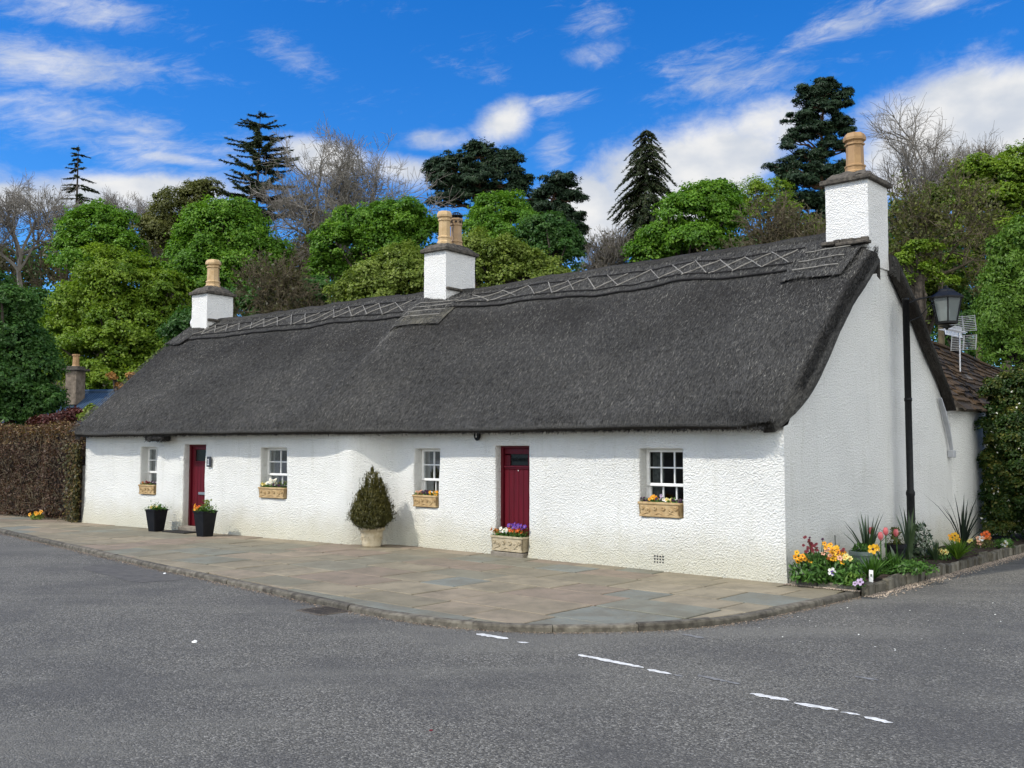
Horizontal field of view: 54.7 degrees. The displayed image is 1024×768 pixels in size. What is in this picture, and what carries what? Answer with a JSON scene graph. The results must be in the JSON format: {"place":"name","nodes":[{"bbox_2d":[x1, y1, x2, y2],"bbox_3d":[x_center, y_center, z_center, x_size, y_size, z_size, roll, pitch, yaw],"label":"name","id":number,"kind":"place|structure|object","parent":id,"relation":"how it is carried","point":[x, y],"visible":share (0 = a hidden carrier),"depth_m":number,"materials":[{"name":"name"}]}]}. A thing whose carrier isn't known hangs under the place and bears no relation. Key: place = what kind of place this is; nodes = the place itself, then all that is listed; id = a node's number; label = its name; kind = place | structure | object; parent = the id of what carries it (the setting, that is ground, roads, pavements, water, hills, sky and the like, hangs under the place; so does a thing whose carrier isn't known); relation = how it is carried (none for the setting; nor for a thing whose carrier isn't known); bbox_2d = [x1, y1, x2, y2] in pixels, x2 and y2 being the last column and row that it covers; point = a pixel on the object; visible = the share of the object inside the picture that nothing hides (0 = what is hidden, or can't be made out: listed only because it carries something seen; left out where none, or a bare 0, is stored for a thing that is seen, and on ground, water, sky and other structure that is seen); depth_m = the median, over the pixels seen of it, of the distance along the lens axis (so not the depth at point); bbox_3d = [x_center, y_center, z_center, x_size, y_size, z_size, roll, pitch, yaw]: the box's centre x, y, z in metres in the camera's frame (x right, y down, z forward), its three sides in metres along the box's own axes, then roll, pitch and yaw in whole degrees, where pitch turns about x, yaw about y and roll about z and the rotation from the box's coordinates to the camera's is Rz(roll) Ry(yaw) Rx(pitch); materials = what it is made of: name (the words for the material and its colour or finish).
{"place":"outdoors","nodes":[
{"label":"outdoors","id":0,"kind":"place"},
{"bbox_2d":[0,514,845,626],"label":"pavement","id":1,"kind":"structure","parent":0,"point":[455,584],"depth_m":12.67,"materials":[{"name":"stone"}]},
{"bbox_2d":[81,465,84,521],"bbox_3d":[-9.613,2.483,22.259,0.090,1.300,0.090,-3,-4,36],"label":"fence post","id":2,"kind":"object","parent":1,"relation":"on","point":[83,489],"visible":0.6,"depth_m":22.22,"materials":[{"name":"grey wood"}]},
{"bbox_2d":[145,502,169,531],"bbox_3d":[-7.122,2.644,19.880,0.649,0.619,0.504,0,-4,0],"label":"tall planter","id":3,"kind":"object","parent":1,"relation":"on","point":[156,516],"visible":1,"depth_m":19.78,"materials":[{"name":"plastic"}]},
{"bbox_2d":[193,499,218,536],"bbox_3d":[-5.828,2.526,18.776,0.492,0.717,0.550,2,-4,-24],"label":"tall planter","id":4,"kind":"object","parent":1,"relation":"on","point":[204,518],"visible":1,"depth_m":18.66,"materials":[{"name":"plastic"}]},
{"bbox_2d":[345,465,398,546],"bbox_3d":[-2.399,2.062,16.843,0.878,1.399,0.854,-1,-4,19],"label":"potted conifer","id":5,"kind":"object","parent":1,"relation":"on","point":[371,515],"visible":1,"depth_m":16.68,"materials":[{"name":"plant"}]},
{"bbox_2d":[490,522,528,552],"bbox_3d":[-0.029,2.371,15.419,0.774,0.454,0.272,-3,-5,42],"label":"flower trough","id":6,"kind":"object","parent":1,"relation":"on","point":[508,539],"visible":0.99,"depth_m":15.29,"materials":[{"name":"stone"}]},
{"bbox_2d":[69,132,955,583],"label":"thatched cottage","id":7,"kind":"structure","parent":1,"relation":"on","point":[745,404],"depth_m":15.79,"materials":[{"name":"paint"}]},
{"bbox_2d":[138,480,156,494],"bbox_3d":[-7.605,2.165,20.823,0.574,0.301,0.229,-3,-4,36],"label":"window box","id":8,"kind":"object","parent":7,"relation":"attached to","point":[147,487],"visible":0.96,"depth_m":20.73,"materials":[{"name":"stone"}]},
{"bbox_2d":[147,447,156,482],"bbox_3d":[-7.486,1.830,20.989,0.702,1.061,0.168,-3,-4,36],"label":"window","id":9,"kind":"structure","parent":7,"relation":"in","point":[150,460],"depth_m":21.11,"materials":[{"name":"white paint"}]},
{"bbox_2d":[191,447,205,525],"bbox_3d":[-6.276,2.069,20.010,0.549,1.603,0.285,-1,-4,12],"label":"door","id":10,"kind":"structure","parent":7,"relation":"in","point":[199,453],"depth_m":20.06,"materials":[{"name":"red paint"}]},
{"bbox_2d":[258,478,286,498],"bbox_3d":[-4.428,1.940,18.510,0.741,0.379,0.228,-3,-4,36],"label":"window box","id":11,"kind":"object","parent":7,"relation":"attached to","point":[278,490],"visible":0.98,"depth_m":18.44,"materials":[{"name":"stone"}]},
{"bbox_2d":[267,448,286,485],"bbox_3d":[-4.309,1.671,18.673,0.869,1.006,0.168,-3,-4,36],"label":"window","id":12,"kind":"structure","parent":7,"relation":"in","point":[275,474],"depth_m":18.82,"materials":[{"name":"white paint"}]},
{"bbox_2d":[412,489,438,507],"bbox_3d":[-1.416,1.936,16.812,0.609,0.297,0.225,-3,-5,42],"label":"window box","id":13,"kind":"object","parent":7,"relation":"attached to","point":[425,498],"visible":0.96,"depth_m":16.72,"materials":[{"name":"stone"}]},
{"bbox_2d":[422,449,439,494],"bbox_3d":[-1.284,1.600,16.964,0.737,1.056,0.168,-3,-5,42],"label":"window","id":14,"kind":"structure","parent":7,"relation":"in","point":[431,477],"depth_m":17.11,"materials":[{"name":"white paint"}]},
{"bbox_2d":[504,448,529,535],"bbox_3d":[0.120,1.817,15.590,0.583,1.601,0.327,-1,-4,18],"label":"door","id":15,"kind":"structure","parent":7,"relation":"in","point":[517,464],"depth_m":15.61,"materials":[{"name":"red paint"}]},
{"bbox_2d":[637,494,683,517],"bbox_3d":[2.079,1.673,13.655,0.699,0.318,0.229,-3,-5,42],"label":"window box","id":16,"kind":"object","parent":7,"relation":"attached to","point":[664,507],"visible":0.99,"depth_m":13.57,"materials":[{"name":"stone"}]},
{"bbox_2d":[646,449,683,500],"bbox_3d":[2.216,1.370,13.803,0.837,1.011,0.168,-3,-5,42],"label":"window","id":17,"kind":"structure","parent":7,"relation":"in","point":[658,484],"depth_m":13.97,"materials":[{"name":"white paint"}]},
{"bbox_2d":[818,582,856,589],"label":"edging slab","id":18,"kind":"structure","parent":1,"relation":"on","point":[830,584],"depth_m":11.81,"materials":[{"name":"stone"}]},
{"bbox_2d":[3,367,1014,632],"bbox_3d":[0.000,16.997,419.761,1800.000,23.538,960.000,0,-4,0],"label":"ground","id":19,"kind":"structure","parent":0,"point":[107,383],"depth_m":77.80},
{"bbox_2d":[0,283,72,425],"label":"holly","id":20,"kind":"object","parent":19,"relation":"on","point":[35,391],"visible":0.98,"depth_m":28.68,"materials":[{"name":"green plant"}]},
{"bbox_2d":[0,419,85,520],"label":"copper hedge","id":21,"kind":"object","parent":19,"relation":"on","point":[32,477],"visible":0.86,"depth_m":23.64,"materials":[{"name":"brown plant"}]},
{"bbox_2d":[57,443,82,522],"bbox_3d":[-10.055,2.239,22.359,0.946,1.805,0.266,-2,-4,35],"label":"ivy","id":22,"kind":"object","parent":21,"relation":"attached to","point":[74,494],"visible":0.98,"depth_m":22.24,"materials":[{"name":"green plant"}]},
{"bbox_2d":[0,168,87,287],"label":"bare tree","id":23,"kind":"object","parent":19,"relation":"on","point":[8,222],"visible":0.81,"depth_m":65.75,"materials":[{"name":"plant"}]},
{"bbox_2d":[0,268,95,378],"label":"lime tree","id":24,"kind":"object","parent":19,"relation":"on","point":[8,280],"visible":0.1,"depth_m":49.90,"materials":[{"name":"green plant"}]},
{"bbox_2d":[26,405,85,425],"bbox_3d":[-11.666,2.135,25.435,1.728,3.206,0.948,0,-4,0],"label":"red leaved shrub","id":25,"kind":"object","parent":19,"relation":"on","point":[70,414],"visible":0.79,"depth_m":25.31,"materials":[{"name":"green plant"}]},
{"bbox_2d":[2,354,114,422],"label":"blue roofed house","id":26,"kind":"structure","parent":19,"relation":"on","point":[81,397],"depth_m":38.88,"materials":[{"name":"stone"}]},
{"bbox_2d":[48,145,100,244],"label":"ragged fir","id":27,"kind":"object","parent":19,"relation":"on","point":[77,185],"visible":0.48,"depth_m":75.22,"materials":[{"name":"green plant"}]},
{"bbox_2d":[0,185,149,388],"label":"bare tree","id":28,"kind":"object","parent":19,"relation":"on","point":[35,281],"visible":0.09,"depth_m":69.29,"materials":[{"name":"brown plant"}]},
{"bbox_2d":[76,403,97,420],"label":"yellow shrub","id":29,"kind":"object","parent":19,"relation":"on","point":[87,408],"visible":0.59,"depth_m":24.92,"materials":[{"name":"green plant"}]},
{"bbox_2d":[39,196,151,356],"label":"sycamore","id":30,"kind":"object","parent":19,"relation":"on","point":[108,223],"visible":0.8,"depth_m":57.76,"materials":[{"name":"green plant"}]},
{"bbox_2d":[38,241,198,389],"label":"sycamore","id":31,"kind":"object","parent":19,"relation":"on","point":[109,312],"visible":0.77,"depth_m":46.92,"materials":[{"name":"green plant"}]},
{"bbox_2d":[105,371,134,391],"bbox_3d":[-13.036,1.888,32.955,1.057,4.635,0.620,0,-4,0],"label":"orange leaved tree","id":32,"kind":"object","parent":19,"relation":"on","point":[113,376],"visible":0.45,"depth_m":32.96,"materials":[{"name":"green plant"}]},
{"bbox_2d":[93,186,168,284],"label":"bare tree","id":33,"kind":"object","parent":19,"relation":"on","point":[111,199],"visible":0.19,"depth_m":73.26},
{"bbox_2d":[129,176,228,317],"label":"beech","id":34,"kind":"object","parent":19,"relation":"on","point":[156,228],"visible":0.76,"depth_m":64.13,"materials":[{"name":"green plant"}]},
{"bbox_2d":[127,176,241,302],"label":"bare tree","id":35,"kind":"object","parent":19,"relation":"on","point":[161,251],"visible":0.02,"depth_m":68.86,"materials":[{"name":"brown plant"}]},
{"bbox_2d":[156,194,295,303],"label":"sycamore","id":36,"kind":"object","parent":19,"relation":"on","point":[238,226],"visible":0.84,"depth_m":49.42,"materials":[{"name":"green plant"}]},
{"bbox_2d":[156,273,339,348],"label":"sycamore","id":37,"kind":"object","parent":19,"relation":"on","point":[178,323],"visible":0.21,"depth_m":43.38,"materials":[{"name":"green plant"}]},
{"bbox_2d":[210,111,311,221],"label":"dark conifer","id":38,"kind":"object","parent":19,"relation":"on","point":[258,138],"visible":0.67,"depth_m":66.40,"materials":[{"name":"green plant"}]},
{"bbox_2d":[228,238,339,316],"bbox_3d":[-8.839,-0.781,40.154,5.704,10.633,5.377,-2,-4,30],"label":"bare tree","id":39,"kind":"object","parent":19,"relation":"on","point":[287,284],"visible":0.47,"depth_m":39.60,"materials":[{"name":"brown plant"}]},
{"bbox_2d":[241,194,354,304],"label":"bare tree","id":40,"kind":"object","parent":19,"relation":"on","point":[296,246],"visible":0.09,"depth_m":59.78,"materials":[{"name":"brown plant"}]},
{"bbox_2d":[238,111,465,280],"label":"bare tree","id":41,"kind":"object","parent":19,"relation":"on","point":[343,193],"visible":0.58,"depth_m":59.77,"materials":[{"name":"plant"}]},
{"bbox_2d":[300,194,438,281],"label":"sycamore","id":42,"kind":"object","parent":19,"relation":"on","point":[375,226],"visible":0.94,"depth_m":55.56,"materials":[{"name":"green plant"}]},
{"bbox_2d":[322,238,423,303],"bbox_3d":[-4.294,-0.466,33.985,4.633,9.500,2.959,0,-4,0],"label":"hornbeam","id":43,"kind":"object","parent":19,"relation":"on","point":[397,269],"visible":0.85,"depth_m":33.53,"materials":[{"name":"green plant"}]},
{"bbox_2d":[419,136,545,286],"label":"scots pine","id":44,"kind":"object","parent":19,"relation":"on","point":[473,176],"visible":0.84,"depth_m":66.50,"materials":[{"name":"green plant"}]},
{"bbox_2d":[462,188,536,246],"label":"sycamore","id":45,"kind":"object","parent":19,"relation":"on","point":[490,216],"visible":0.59,"depth_m":53.81,"materials":[{"name":"green plant"}]},
{"bbox_2d":[0,208,1014,372],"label":"woodland","id":46,"kind":"object","parent":19,"relation":"on","point":[54,269],"visible":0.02,"depth_m":80.88,"materials":[{"name":"green plant"}]},
{"bbox_2d":[462,225,572,287],"bbox_3d":[0.090,-0.627,34.179,4.203,9.819,3.204,-2,-4,26],"label":"hornbeam","id":47,"kind":"object","parent":19,"relation":"on","point":[500,260],"visible":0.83,"depth_m":33.81,"materials":[{"name":"green plant"}]},
{"bbox_2d":[511,210,587,270],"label":"sycamore","id":48,"kind":"object","parent":19,"relation":"on","point":[551,232],"visible":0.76,"depth_m":51.78,"materials":[{"name":"green plant"}]},
{"bbox_2d":[527,170,590,257],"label":"scots pine","id":49,"kind":"object","parent":19,"relation":"on","point":[557,185],"visible":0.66,"depth_m":62.42,"materials":[{"name":"green plant"}]},
{"bbox_2d":[577,224,634,270],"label":"bare tree","id":50,"kind":"object","parent":19,"relation":"on","point":[604,256],"visible":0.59,"depth_m":57.66,"materials":[{"name":"grey plant"}]},
{"bbox_2d":[606,129,676,264],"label":"norway spruce","id":51,"kind":"object","parent":19,"relation":"on","point":[638,202],"visible":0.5,"depth_m":58.55,"materials":[{"name":"green plant"}]},
{"bbox_2d":[618,176,754,263],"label":"sycamore","id":52,"kind":"object","parent":19,"relation":"on","point":[715,202],"visible":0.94,"depth_m":47.69,"materials":[{"name":"green plant"}]},
{"bbox_2d":[696,179,825,251],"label":"bare tree","id":53,"kind":"object","parent":19,"relation":"on","point":[775,224],"visible":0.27,"depth_m":41.23,"materials":[{"name":"brown plant"}]},
{"bbox_2d":[739,172,825,241],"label":"birch","id":54,"kind":"object","parent":19,"relation":"on","point":[763,186],"visible":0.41,"depth_m":58.19,"materials":[{"name":"green plant"}]},
{"bbox_2d":[760,76,857,230],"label":"scots pine","id":55,"kind":"object","parent":19,"relation":"on","point":[810,124],"visible":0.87,"depth_m":62.70,"materials":[{"name":"green plant"}]},
{"bbox_2d":[894,238,961,320],"bbox_3d":[15.982,-0.607,38.071,2.830,10.242,1.318,0,-4,0],"label":"birch","id":56,"kind":"object","parent":19,"relation":"on","point":[917,280],"visible":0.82,"depth_m":38.14,"materials":[{"name":"green plant"}]},
{"bbox_2d":[860,90,1013,250],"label":"bare tree","id":57,"kind":"object","parent":19,"relation":"on","point":[908,163],"visible":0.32,"depth_m":69.69,"materials":[{"name":"plant"}]},
{"bbox_2d":[887,153,1013,344],"bbox_3d":[17.672,-2.431,39.660,7.134,13.865,6.469,0,-4,0],"label":"leafy tree","id":58,"kind":"object","parent":19,"relation":"on","point":[933,221],"visible":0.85,"depth_m":39.23,"materials":[{"name":"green plant"}]},
{"bbox_2d":[927,234,988,407],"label":"sycamore","id":59,"kind":"object","parent":19,"relation":"on","point":[968,310],"visible":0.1,"depth_m":51.66,"materials":[{"name":"green plant"}]},
{"bbox_2d":[932,341,1005,539],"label":"outhouse","id":60,"kind":"structure","parent":19,"relation":"on","point":[965,383],"depth_m":17.54,"materials":[{"name":"paint"}]},
{"bbox_2d":[939,315,976,371],"bbox_3d":[8.817,-0.823,19.688,0.500,1.157,1.115,-3,-5,44],"label":"television aerial","id":61,"kind":"object","parent":60,"relation":"attached to","point":[956,332],"visible":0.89,"depth_m":19.89,"materials":[{"name":"metal"}]},
{"bbox_2d":[924,140,1023,371],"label":"maple","id":62,"kind":"object","parent":19,"relation":"on","point":[1008,166],"visible":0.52,"depth_m":44.08,"materials":[{"name":"green plant"}]},
{"bbox_2d":[951,126,1007,359],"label":"bare tree","id":63,"kind":"object","parent":19,"relation":"on","point":[988,151],"visible":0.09,"depth_m":76.69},
{"bbox_2d":[969,214,1023,369],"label":"broadleaf tree","id":64,"kind":"object","parent":19,"relation":"on","point":[999,312],"visible":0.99,"depth_m":26.84,"materials":[{"name":"green plant"}]},
{"bbox_2d":[0,533,1023,767],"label":"road","id":65,"kind":"structure","parent":0,"point":[98,670],"depth_m":7.34,"materials":[{"name":"asphalt"}]},
{"bbox_2d":[83,564,183,582],"bbox_3d":[-5.355,2.632,13.813,0.689,0.001,2.445,3,-5,-42],"label":"road patch","id":66,"kind":"object","parent":65,"relation":"on","point":[126,572],"visible":1,"depth_m":13.71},
{"bbox_2d":[296,606,350,615],"bbox_3d":[-2.013,2.433,10.614,0.410,0.020,0.470,3,-5,-44],"label":"drain grate","id":67,"kind":"object","parent":65,"relation":"on","point":[320,611],"visible":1,"depth_m":10.58,"materials":[{"name":"metal"}]},
{"bbox_2d":[0,528,859,632],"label":"kerb","id":68,"kind":"structure","parent":65,"relation":"on","point":[613,627],"depth_m":10.22,"materials":[{"name":"stone"}]},
{"bbox_2d":[1,533,863,635],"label":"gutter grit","id":69,"kind":"object","parent":65,"relation":"on","point":[430,624],"visible":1,"depth_m":10.67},
{"bbox_2d":[476,634,892,722],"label":"road markings","id":70,"kind":"object","parent":65,"relation":"on","point":[763,695],"visible":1,"depth_m":7.03,"materials":[{"name":"paint"}]},
{"bbox_2d":[674,634,876,683],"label":"worn road markings","id":71,"kind":"object","parent":65,"relation":"on","point":[713,678],"visible":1,"depth_m":7.54,"materials":[{"name":"paint"}]},
{"bbox_2d":[860,581,874,595],"bbox_3d":[4.223,2.449,11.759,0.109,0.181,0.271,-3,-5,38],"label":"edging stone","id":72,"kind":"object","parent":65,"relation":"on","point":[868,589],"visible":0.68,"depth_m":11.68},
{"bbox_2d":[874,581,885,593],"bbox_3d":[4.423,2.474,11.973,0.301,0.163,0.094,3,-5,-43],"label":"edging stone","id":73,"kind":"object","parent":65,"relation":"on","point":[880,586],"visible":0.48,"depth_m":11.94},
{"bbox_2d":[882,577,893,590],"bbox_3d":[4.618,2.477,12.163,0.089,0.194,0.224,-3,-5,40],"label":"edging stone","id":74,"kind":"object","parent":65,"relation":"on","point":[889,581],"visible":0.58,"depth_m":12.11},
{"bbox_2d":[888,573,900,587],"bbox_3d":[4.790,2.485,12.391,0.104,0.198,0.340,-3,-4,37],"label":"edging stone","id":75,"kind":"object","parent":65,"relation":"on","point":[897,582],"visible":0.58,"depth_m":12.37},
{"bbox_2d":[902,571,917,584],"bbox_3d":[5.137,2.515,12.762,0.341,0.205,0.083,4,-5,-44],"label":"edging stone","id":76,"kind":"object","parent":65,"relation":"on","point":[910,578],"visible":0.42,"depth_m":12.69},
{"bbox_2d":[0,0,1023,366],"label":"sky","id":77,"kind":"structure","parent":0,"point":[150,91],"materials":[{"name":"blue"}]},
{"bbox_2d":[784,552,1023,598],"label":"gravel","id":78,"kind":"structure","parent":0,"point":[949,575],"depth_m":12.86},
{"bbox_2d":[795,529,1023,582],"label":"soil","id":79,"kind":"structure","parent":0,"point":[932,562],"depth_m":15.03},
{"bbox_2d":[787,535,846,583],"bbox_3d":[3.715,2.137,12.054,0.707,0.598,0.535,0,-4,0],"label":"wallflower clump","id":80,"kind":"object","parent":79,"relation":"on","point":[813,567],"visible":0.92,"depth_m":11.94,"materials":[{"name":"green plant"}]},
{"bbox_2d":[828,553,865,585],"bbox_3d":[4.011,2.216,11.851,0.453,0.398,0.465,0,-4,0],"label":"primrose clump","id":81,"kind":"object","parent":79,"relation":"on","point":[845,561],"visible":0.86,"depth_m":11.75,"materials":[{"name":"green plant"}]},
{"bbox_2d":[843,571,864,585],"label":"seedling clump","id":82,"kind":"object","parent":79,"relation":"on","point":[850,575],"visible":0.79,"depth_m":11.65,"materials":[{"name":"green plant"}]},
{"bbox_2d":[848,578,865,587],"bbox_3d":[4.018,2.312,11.501,0.212,0.134,0.234,0,-4,0],"label":"pansy","id":83,"kind":"object","parent":79,"relation":"on","point":[858,582],"visible":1,"depth_m":11.43,"materials":[{"name":"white plant"}]},
{"bbox_2d":[849,542,872,572],"bbox_3d":[4.552,2.255,12.892,0.318,0.399,0.313,0,-4,0],"label":"garden pot","id":84,"kind":"object","parent":79,"relation":"on","point":[855,552],"visible":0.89,"depth_m":12.80,"materials":[{"name":"ceramic"}]},
{"bbox_2d":[845,544,905,579],"bbox_3d":[4.502,2.207,12.242,0.748,0.414,0.914,2,-4,-29],"label":"daffodil","id":85,"kind":"object","parent":79,"relation":"on","point":[874,566],"depth_m":12.22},
{"bbox_2d":[845,511,908,549],"bbox_3d":[4.705,2.087,13.248,0.887,0.778,0.860,2,-4,-29],"label":"spiky plant","id":86,"kind":"object","parent":79,"relation":"on","point":[867,539],"visible":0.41,"depth_m":13.16,"materials":[{"name":"green plant"}]},
{"bbox_2d":[874,532,888,573],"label":"tulip","id":87,"kind":"object","parent":79,"relation":"on","point":[880,536],"visible":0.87,"depth_m":12.71,"materials":[{"name":"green plant"}]},
{"bbox_2d":[876,527,888,569],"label":"tulip","id":88,"kind":"object","parent":79,"relation":"on","point":[885,531],"visible":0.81,"depth_m":12.89,"materials":[{"name":"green plant"}]},
{"bbox_2d":[884,526,906,559],"bbox_3d":[5.282,2.229,13.633,0.286,0.543,0.282,0,-4,0],"label":"garden pot","id":89,"kind":"object","parent":79,"relation":"on","point":[902,546],"visible":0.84,"depth_m":13.56,"materials":[{"name":"plastic"}]},
{"bbox_2d":[878,506,919,560],"bbox_3d":[5.481,2.099,13.970,0.525,0.845,0.615,0,-4,0],"label":"spiky plant","id":90,"kind":"object","parent":79,"relation":"on","point":[908,532],"visible":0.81,"depth_m":13.88,"materials":[{"name":"green plant"}]},
{"bbox_2d":[875,551,926,573],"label":"daffodil leaves","id":91,"kind":"object","parent":79,"relation":"on","point":[891,555],"visible":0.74,"depth_m":12.76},
{"bbox_2d":[881,558,939,575],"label":"ground cover clump","id":92,"kind":"object","parent":79,"relation":"on","point":[914,565],"visible":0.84,"depth_m":12.68,"materials":[{"name":"green plant"}]},
{"bbox_2d":[912,520,933,559],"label":"leafy herb","id":93,"kind":"object","parent":79,"relation":"on","point":[919,527],"visible":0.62,"depth_m":14.36,"materials":[{"name":"green plant"}]},
{"bbox_2d":[837,530,1023,577],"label":"weeds","id":94,"kind":"object","parent":79,"relation":"on","point":[967,549],"visible":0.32,"depth_m":15.68,"materials":[{"name":"green plant"}]},
{"bbox_2d":[902,285,963,553],"bbox_3d":[6.426,0.585,14.950,0.946,4.210,0.462,1,-4,-12],"label":"street lamp","id":95,"kind":"object","parent":79,"relation":"on","point":[945,293],"visible":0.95,"depth_m":14.98,"materials":[{"name":"metal"}]},
{"bbox_2d":[918,539,947,559],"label":"daffodil leaves","id":96,"kind":"object","parent":79,"relation":"on","point":[933,553],"visible":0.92,"depth_m":14.20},
{"bbox_2d":[927,548,951,559],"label":"primula","id":97,"kind":"object","parent":79,"relation":"on","point":[945,552],"visible":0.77,"depth_m":14.24,"materials":[{"name":"green plant"}]},
{"bbox_2d":[943,532,972,555],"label":"primula","id":98,"kind":"object","parent":79,"relation":"on","point":[952,535],"visible":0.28,"depth_m":14.71,"materials":[{"name":"yellow plant"}]},
{"bbox_2d":[925,494,990,550],"bbox_3d":[7.066,2.102,14.875,1.342,0.952,1.328,1,-4,-21],"label":"spiky plant","id":99,"kind":"object","parent":79,"relation":"on","point":[964,533],"visible":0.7,"depth_m":15.10,"materials":[{"name":"green plant"}]},
{"bbox_2d":[940,536,987,558],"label":"daffodil leaves","id":100,"kind":"object","parent":79,"relation":"on","point":[957,550],"visible":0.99,"depth_m":14.40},
{"bbox_2d":[972,530,994,547],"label":"primula","id":101,"kind":"object","parent":79,"relation":"on","point":[983,539],"visible":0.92,"depth_m":15.94,"materials":[{"name":"orange plant"}]},
{"bbox_2d":[974,362,1023,538],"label":"evergreen shrub","id":102,"kind":"object","parent":79,"relation":"on","point":[1001,456],"visible":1,"depth_m":17.29,"materials":[{"name":"green plant"}]},
{"bbox_2d":[993,538,1015,547],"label":"primula","id":103,"kind":"object","parent":79,"relation":"on","point":[1004,542],"visible":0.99,"depth_m":15.95,"materials":[{"name":"green plant"}]},
{"bbox_2d":[888,178,970,333],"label":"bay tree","id":104,"kind":"object","parent":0,"point":[931,288],"visible":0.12,"depth_m":46.07,"materials":[{"name":"green plant"}]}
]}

